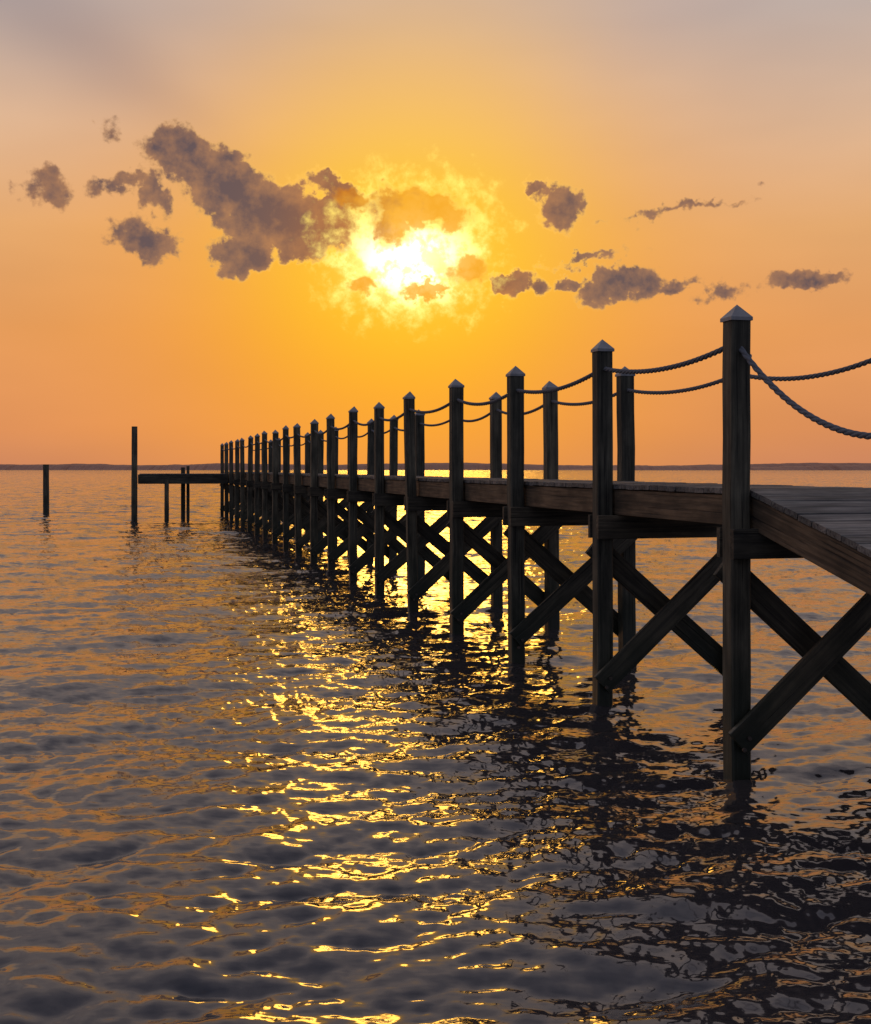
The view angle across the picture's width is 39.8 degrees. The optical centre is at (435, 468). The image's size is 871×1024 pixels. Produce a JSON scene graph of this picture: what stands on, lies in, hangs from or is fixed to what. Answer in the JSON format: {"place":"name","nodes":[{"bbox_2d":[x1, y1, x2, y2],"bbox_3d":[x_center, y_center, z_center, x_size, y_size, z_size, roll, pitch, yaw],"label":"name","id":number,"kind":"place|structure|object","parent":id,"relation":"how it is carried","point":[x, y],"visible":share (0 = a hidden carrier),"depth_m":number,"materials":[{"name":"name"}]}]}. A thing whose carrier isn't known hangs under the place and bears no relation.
{"place":"outdoors","nodes":[
{"label":"outdoors","id":0,"kind":"place"},
{"bbox_2d":[0,470,870,1023],"bbox_3d":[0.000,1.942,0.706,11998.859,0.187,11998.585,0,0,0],"label":"water","id":1,"kind":"structure","parent":0,"point":[246,776],"depth_m":7.17,"materials":[{"name":"grey liquid"}]},
{"bbox_2d":[43,464,48,513],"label":"mooring piling","id":2,"kind":"object","parent":1,"relation":"in","point":[45,488],"visible":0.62,"depth_m":51.49,"materials":[{"name":"brown wood"}]},
{"bbox_2d":[131,426,227,520],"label":"platform","id":3,"kind":"object","parent":1,"relation":"in","point":[183,478],"visible":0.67,"depth_m":44.58,"materials":[{"name":"brown wood"}]},
{"bbox_2d":[220,320,750,780],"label":"posts","id":4,"kind":"object","parent":1,"relation":"in","point":[736,515],"visible":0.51,"depth_m":12.25,"materials":[{"name":"brown wood"}]},
{"bbox_2d":[220,305,752,445],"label":"post caps","id":5,"kind":"object","parent":4,"relation":"on","point":[736,312],"visible":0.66,"depth_m":12.34,"materials":[{"name":"metal"}]},
{"bbox_2d":[228,478,802,559],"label":"cap beams","id":6,"kind":"structure","parent":4,"relation":"attached to","point":[750,543],"depth_m":11.89,"materials":[{"name":"brown wood"}]},
{"bbox_2d":[228,473,870,594],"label":"stringers","id":7,"kind":"object","parent":6,"relation":"on","point":[841,560],"visible":0.55,"depth_m":8.73,"materials":[{"name":"brown wood"}]},
{"bbox_2d":[224,472,870,556],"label":"deck planks","id":8,"kind":"object","parent":7,"relation":"on","point":[843,514],"visible":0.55,"depth_m":7.57,"materials":[{"name":"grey wood"}]},
{"bbox_2d":[220,484,870,753],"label":"cross braces","id":9,"kind":"object","parent":4,"relation":"attached to","point":[799,680],"visible":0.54,"depth_m":10.13,"materials":[{"name":"brown wood"}]},
{"bbox_2d":[222,510,751,752],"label":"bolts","id":10,"kind":"object","parent":9,"relation":"attached to","point":[749,738],"visible":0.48,"depth_m":11.88,"materials":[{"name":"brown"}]},
{"bbox_2d":[222,346,870,450],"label":"rope","id":11,"kind":"object","parent":4,"relation":"attached to","point":[782,395],"visible":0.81,"depth_m":8.46,"materials":[{"name":"brown fabric"}]},
{"bbox_2d":[253,358,870,450],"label":"rope","id":12,"kind":"object","parent":4,"relation":"attached to","point":[815,375],"visible":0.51,"depth_m":11.00,"materials":[{"name":"brown fabric"}]},
{"bbox_2d":[0,463,870,469],"bbox_3d":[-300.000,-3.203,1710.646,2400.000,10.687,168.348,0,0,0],"label":"distant shoreline","id":13,"kind":"structure","parent":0,"point":[428,466],"depth_m":1690.87,"materials":[{"name":"grey"}]},
{"bbox_2d":[0,0,870,465],"label":"sky","id":14,"kind":"structure","parent":0,"point":[222,221],"materials":[{"name":"orange"}]},
{"bbox_2d":[565,464,870,469],"bbox_3d":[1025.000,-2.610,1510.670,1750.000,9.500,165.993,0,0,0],"label":"distant shoreline","id":15,"kind":"structure","parent":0,"point":[812,467],"depth_m":1490.74,"materials":[{"name":"grey"}]}
]}

